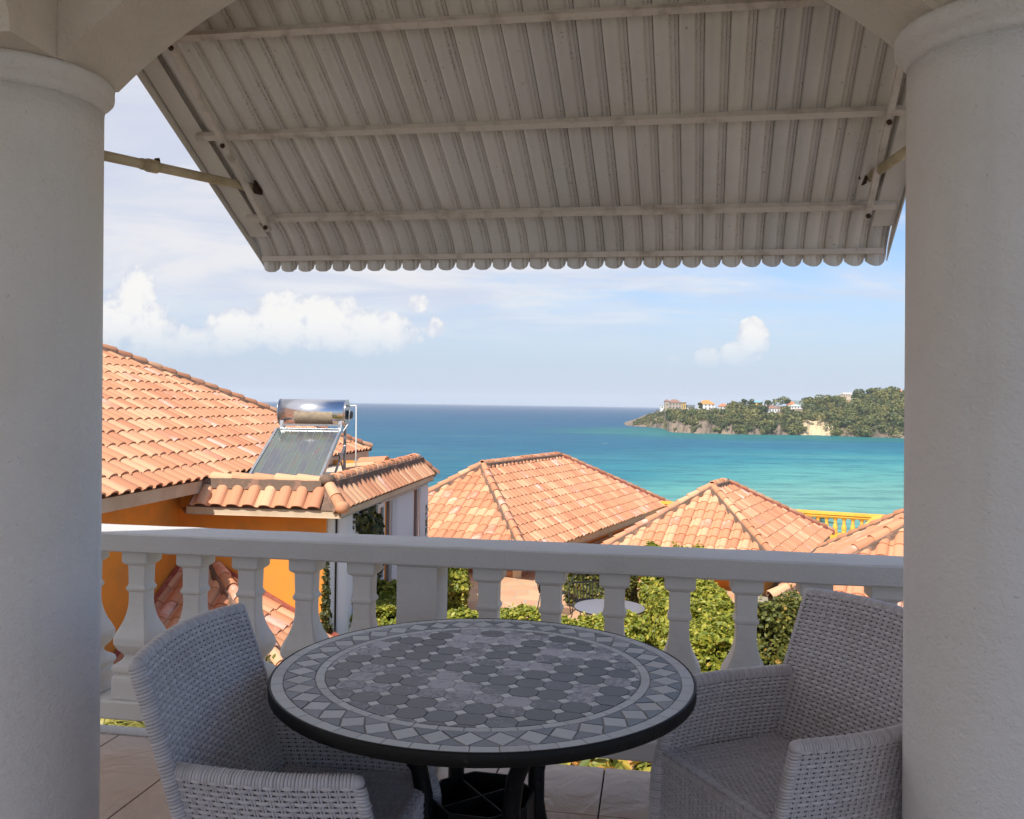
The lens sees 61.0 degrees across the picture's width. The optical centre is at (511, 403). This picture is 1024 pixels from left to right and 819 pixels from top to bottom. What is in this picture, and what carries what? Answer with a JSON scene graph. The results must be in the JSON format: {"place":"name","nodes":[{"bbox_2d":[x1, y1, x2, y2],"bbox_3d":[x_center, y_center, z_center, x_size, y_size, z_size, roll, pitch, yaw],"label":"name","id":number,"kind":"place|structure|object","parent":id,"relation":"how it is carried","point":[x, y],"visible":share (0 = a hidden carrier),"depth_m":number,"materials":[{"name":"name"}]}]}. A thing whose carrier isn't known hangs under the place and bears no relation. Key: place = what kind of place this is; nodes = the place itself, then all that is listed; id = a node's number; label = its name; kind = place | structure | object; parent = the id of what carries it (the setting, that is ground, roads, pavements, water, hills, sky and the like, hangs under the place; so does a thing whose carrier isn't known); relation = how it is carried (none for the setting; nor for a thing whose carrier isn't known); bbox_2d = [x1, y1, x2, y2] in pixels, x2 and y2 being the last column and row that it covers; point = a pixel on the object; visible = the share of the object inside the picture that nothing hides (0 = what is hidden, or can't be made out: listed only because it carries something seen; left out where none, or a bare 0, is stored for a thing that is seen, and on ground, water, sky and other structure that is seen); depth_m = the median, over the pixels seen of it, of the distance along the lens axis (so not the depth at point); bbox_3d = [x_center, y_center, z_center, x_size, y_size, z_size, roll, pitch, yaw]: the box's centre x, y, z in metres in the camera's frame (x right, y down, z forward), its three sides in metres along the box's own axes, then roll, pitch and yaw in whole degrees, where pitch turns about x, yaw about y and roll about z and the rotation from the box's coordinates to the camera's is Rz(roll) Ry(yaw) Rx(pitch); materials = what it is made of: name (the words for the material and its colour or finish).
{"place":"outdoors","nodes":[
{"label":"outdoors","id":0,"kind":"place"},
{"bbox_2d":[101,719,145,727],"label":"strap leaf plant","id":1,"kind":"object","parent":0,"point":[141,724],"visible":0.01,"depth_m":7.01,"materials":[{"name":"green plant"}]},
{"bbox_2d":[99,724,651,818],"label":"floor","id":2,"kind":"structure","parent":0,"point":[131,786],"depth_m":3.40,"materials":[{"name":"beige tile"}]},
{"bbox_2d":[0,48,114,818],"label":"column","id":3,"kind":"structure","parent":2,"relation":"on","point":[53,111],"depth_m":2.47,"materials":[{"name":"white paint"}]},
{"bbox_2d":[0,0,955,91],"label":"arched beam","id":4,"kind":"structure","parent":3,"relation":"on","point":[118,45],"depth_m":2.44,"materials":[{"name":"white paint"}]},
{"bbox_2d":[104,0,905,271],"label":"awning","id":5,"kind":"object","parent":4,"relation":"attached to","point":[360,135],"visible":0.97,"depth_m":3.04,"materials":[{"name":"paint"}]},
{"bbox_2d":[128,603,441,818],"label":"wicker armchair","id":6,"kind":"object","parent":2,"relation":"on","point":[226,742],"visible":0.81,"depth_m":2.23,"materials":[{"name":"grey wicker"}]},
{"bbox_2d":[267,618,696,818],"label":"mosaic table","id":7,"kind":"object","parent":2,"relation":"on","point":[522,699],"visible":1,"depth_m":2.32,"materials":[{"name":"grey tile"}]},
{"bbox_2d":[100,524,902,761],"bbox_3d":[-0.140,1.042,3.572,5.800,0.939,0.242,1,0,9],"label":"balustrade","id":8,"kind":"object","parent":2,"relation":"on","point":[423,564],"visible":0.3,"depth_m":3.52,"materials":[{"name":"paint"}]},
{"bbox_2d":[648,588,902,818],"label":"wicker armchair","id":9,"kind":"object","parent":2,"relation":"on","point":[810,727],"visible":0.9,"depth_m":2.63,"materials":[{"name":"grey wicker"}]},
{"bbox_2d":[894,0,1023,818],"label":"column","id":10,"kind":"structure","parent":2,"relation":"on","point":[960,63],"depth_m":2.03,"materials":[{"name":"white paint"}]},
{"bbox_2d":[103,75,905,407],"label":"sky","id":11,"kind":"structure","parent":0,"point":[185,291],"materials":[{"name":"blue"}]},
{"bbox_2d":[246,401,903,532],"bbox_3d":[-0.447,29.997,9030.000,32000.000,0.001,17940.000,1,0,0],"label":"sea","id":12,"kind":"structure","parent":0,"point":[865,475],"depth_m":589.52,"materials":[{"name":"liquid"}]},
{"bbox_2d":[624,399,903,437],"bbox_3d":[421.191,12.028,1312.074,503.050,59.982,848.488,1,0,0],"label":"headland","id":13,"kind":"structure","parent":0,"point":[815,427],"depth_m":982.36,"materials":[{"name":"stone"}]},
{"bbox_2d":[664,399,686,411],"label":"headland house","id":14,"kind":"structure","parent":13,"relation":"on","point":[673,403],"depth_m":1105.00,"materials":[{"name":"white paint"}]},
{"bbox_2d":[698,400,714,408],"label":"headland house","id":15,"kind":"structure","parent":13,"relation":"on","point":[707,404],"depth_m":1106.67,"materials":[{"name":"white paint"}]},
{"bbox_2d":[718,404,725,408],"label":"headland house","id":16,"kind":"structure","parent":13,"relation":"on","point":[722,406],"depth_m":1075.90,"materials":[{"name":"white paint"}]},
{"bbox_2d":[747,399,755,404],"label":"headland tree","id":17,"kind":"object","parent":13,"relation":"on","point":[751,402],"visible":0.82,"depth_m":1071.27,"materials":[{"name":"green plant"}]},
{"bbox_2d":[633,386,903,437],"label":"woodland","id":18,"kind":"object","parent":13,"relation":"on","point":[866,431],"visible":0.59,"depth_m":985.96,"materials":[{"name":"green plant"}]},
{"bbox_2d":[766,405,780,412],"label":"headland house","id":19,"kind":"structure","parent":13,"relation":"on","point":[772,408],"depth_m":1040.82,"materials":[{"name":"white paint"}]},
{"bbox_2d":[782,398,790,405],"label":"headland tree","id":20,"kind":"object","parent":13,"relation":"on","point":[786,401],"visible":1,"depth_m":1073.45,"materials":[{"name":"green plant"}]},
{"bbox_2d":[788,404,802,408],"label":"headland house","id":21,"kind":"structure","parent":13,"relation":"on","point":[795,406],"depth_m":1059.09,"materials":[{"name":"white paint"}]},
{"bbox_2d":[840,393,851,399],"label":"headland house","id":22,"kind":"structure","parent":13,"relation":"on","point":[847,395],"depth_m":1112.80,"materials":[{"name":"beige paint"}]},
{"bbox_2d":[865,388,872,393],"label":"headland tree","id":23,"kind":"object","parent":13,"relation":"on","point":[869,390],"visible":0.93,"depth_m":1037.16,"materials":[{"name":"green plant"}]},
{"bbox_2d":[758,582,779,611],"bbox_3d":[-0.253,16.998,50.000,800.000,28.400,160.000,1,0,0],"label":"ground","id":24,"kind":"structure","parent":0,"point":[764,596],"depth_m":20.86,"materials":[{"name":"soil"}]},
{"bbox_2d":[100,718,144,726],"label":"strap leaf plant","id":25,"kind":"object","parent":24,"relation":"on","point":[111,722],"visible":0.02,"depth_m":7.10,"materials":[{"name":"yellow plant"}]},
{"bbox_2d":[101,344,439,665],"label":"tiled house","id":26,"kind":"structure","parent":24,"relation":"on","point":[180,449],"depth_m":14.20,"materials":[{"name":"ceramic"}]},
{"bbox_2d":[249,398,356,475],"bbox_3d":[-3.835,0.684,16.360,1.576,1.558,2.376,1,0,0],"label":"solar water heater","id":27,"kind":"object","parent":26,"relation":"on","point":[295,451],"visible":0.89,"depth_m":16.70,"materials":[{"name":"silver glass"}]},
{"bbox_2d":[319,562,332,633],"bbox_3d":[-2.982,3.563,13.942,0.364,2.586,0.184,1,0,0],"label":"ivy","id":28,"kind":"object","parent":26,"relation":"attached to","point":[325,614],"visible":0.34,"depth_m":13.91,"materials":[{"name":"green plant"}]},
{"bbox_2d":[346,461,374,467],"bbox_3d":[-3.279,1.315,18.630,0.680,0.170,0.312,1,0,5],"label":"loose ridge tile","id":29,"kind":"object","parent":26,"relation":"on","point":[352,465],"visible":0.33,"depth_m":18.54,"materials":[{"name":"ceramic"}]},
{"bbox_2d":[358,456,389,462],"bbox_3d":[-3.088,1.238,19.416,0.680,0.170,0.312,1,0,20],"label":"loose ridge tile","id":30,"kind":"object","parent":26,"relation":"on","point":[372,459],"visible":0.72,"depth_m":19.32,"materials":[{"name":"ceramic"}]},
{"bbox_2d":[376,503,384,579],"bbox_3d":[-2.592,3.197,16.972,0.060,2.530,0.506,1,0,7],"label":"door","id":31,"kind":"structure","parent":26,"relation":"in","point":[381,507],"depth_m":17.15,"materials":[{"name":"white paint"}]},
{"bbox_2d":[425,505,428,535],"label":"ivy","id":32,"kind":"object","parent":26,"relation":"attached to","point":[426,520],"visible":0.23,"depth_m":20.44,"materials":[{"name":"green plant"}]},
{"bbox_2d":[265,653,275,663],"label":"flowering shrub","id":33,"kind":"object","parent":24,"relation":"on","point":[267,658],"visible":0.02,"depth_m":9.47,"materials":[{"name":"yellow plant"}]},
{"bbox_2d":[351,505,385,603],"bbox_3d":[-2.641,3.312,15.762,0.592,3.287,2.038,1,0,0],"label":"ivy","id":34,"kind":"object","parent":24,"relation":"on","point":[370,522],"visible":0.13,"depth_m":15.45,"materials":[{"name":"green plant"}]},
{"bbox_2d":[376,577,396,603],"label":"hedge","id":35,"kind":"object","parent":24,"relation":"on","point":[388,593],"visible":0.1,"depth_m":15.97,"materials":[{"name":"green plant"}]},
{"bbox_2d":[447,568,473,610],"bbox_3d":[-1.905,3.923,19.092,2.085,1.395,1.322,1,0,-6],"label":"hedge","id":36,"kind":"object","parent":24,"relation":"on","point":[459,584],"visible":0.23,"depth_m":18.70,"materials":[{"name":"green plant"}]},
{"bbox_2d":[349,599,654,645],"bbox_3d":[-0.248,4.203,14.710,5.301,1.595,1.369,1,0,10],"label":"hedge","id":37,"kind":"object","parent":24,"relation":"on","point":[637,627],"visible":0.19,"depth_m":14.57,"materials":[{"name":"green plant"}]},
{"bbox_2d":[418,452,670,577],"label":"tiled house","id":38,"kind":"structure","parent":24,"relation":"on","point":[554,497],"depth_m":25.25,"materials":[{"name":"ceramic"}]},
{"bbox_2d":[467,571,733,620],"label":"patio","id":39,"kind":"structure","parent":24,"relation":"on","point":[523,589],"depth_m":20.67,"materials":[{"name":"beige"}]},
{"bbox_2d":[537,581,570,613],"bbox_3d":[0.886,4.081,19.025,0.678,1.115,0.671,1,0,25],"label":"garden chair","id":40,"kind":"object","parent":39,"relation":"on","point":[563,592],"visible":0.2,"depth_m":19.01,"materials":[{"name":"grey metal"}]},
{"bbox_2d":[569,573,603,618],"bbox_3d":[1.590,4.139,18.306,0.671,1.115,0.678,1,0,-18],"label":"garden chair","id":41,"kind":"object","parent":39,"relation":"on","point":[577,600],"visible":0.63,"depth_m":18.50,"materials":[{"name":"grey metal"}]},
{"bbox_2d":[562,573,638,603],"bbox_3d":[2.066,3.938,19.557,1.914,1.292,1.064,1,0,35],"label":"hedge","id":42,"kind":"object","parent":39,"relation":"on","point":[631,592],"visible":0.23,"depth_m":19.45,"materials":[{"name":"green plant"}]},
{"bbox_2d":[574,599,645,614],"bbox_3d":[1.935,4.398,17.270,1.432,0.733,1.432,1,0,0],"label":"garden table","id":43,"kind":"object","parent":39,"relation":"on","point":[592,606],"visible":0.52,"depth_m":17.25,"materials":[{"name":"white glass"}]},
{"bbox_2d":[637,540,705,617],"bbox_3d":[3.340,3.761,18.013,1.585,1.882,1.084,1,0,16],"label":"hedge","id":44,"kind":"object","parent":39,"relation":"on","point":[644,582],"visible":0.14,"depth_m":17.83,"materials":[{"name":"green plant"}]},
{"bbox_2d":[563,758,651,771],"bbox_3d":[0.784,3.253,7.183,1.860,1.228,1.212,1,0,0],"label":"croton","id":45,"kind":"object","parent":24,"relation":"on","point":[619,764],"visible":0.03,"depth_m":6.89,"materials":[{"name":"yellow plant"}]},
{"bbox_2d":[643,577,734,672],"bbox_3d":[3.146,4.126,14.947,1.676,1.741,4.590,1,0,4],"label":"hedge","id":46,"kind":"object","parent":24,"relation":"on","point":[711,628],"visible":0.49,"depth_m":14.25,"materials":[{"name":"green plant"}]},
{"bbox_2d":[601,478,834,594],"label":"tiled house","id":47,"kind":"structure","parent":24,"relation":"on","point":[723,513],"depth_m":22.60,"materials":[{"name":"tile"}]},
{"bbox_2d":[661,501,883,538],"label":"yellow terrace","id":48,"kind":"structure","parent":24,"relation":"on","point":[845,516],"depth_m":30.06,"materials":[{"name":"paint"}]},
{"bbox_2d":[757,584,801,665],"bbox_3d":[4.004,3.786,12.086,1.957,2.444,1.105,1,0,-40],"label":"hedge","id":49,"kind":"object","parent":24,"relation":"on","point":[776,624],"visible":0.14,"depth_m":11.58,"materials":[{"name":"green plant"}]},
{"bbox_2d":[791,395,852,404],"bbox_3d":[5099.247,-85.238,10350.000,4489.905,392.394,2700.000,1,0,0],"label":"houses","id":50,"kind":"structure","parent":0,"point":[796,402],"depth_m":9230.27,"materials":[{"name":"grey"}]},
{"bbox_2d":[766,508,903,606],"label":"tiled house","id":51,"kind":"structure","parent":0,"point":[883,535],"depth_m":14.52,"materials":[{"name":"tile"}]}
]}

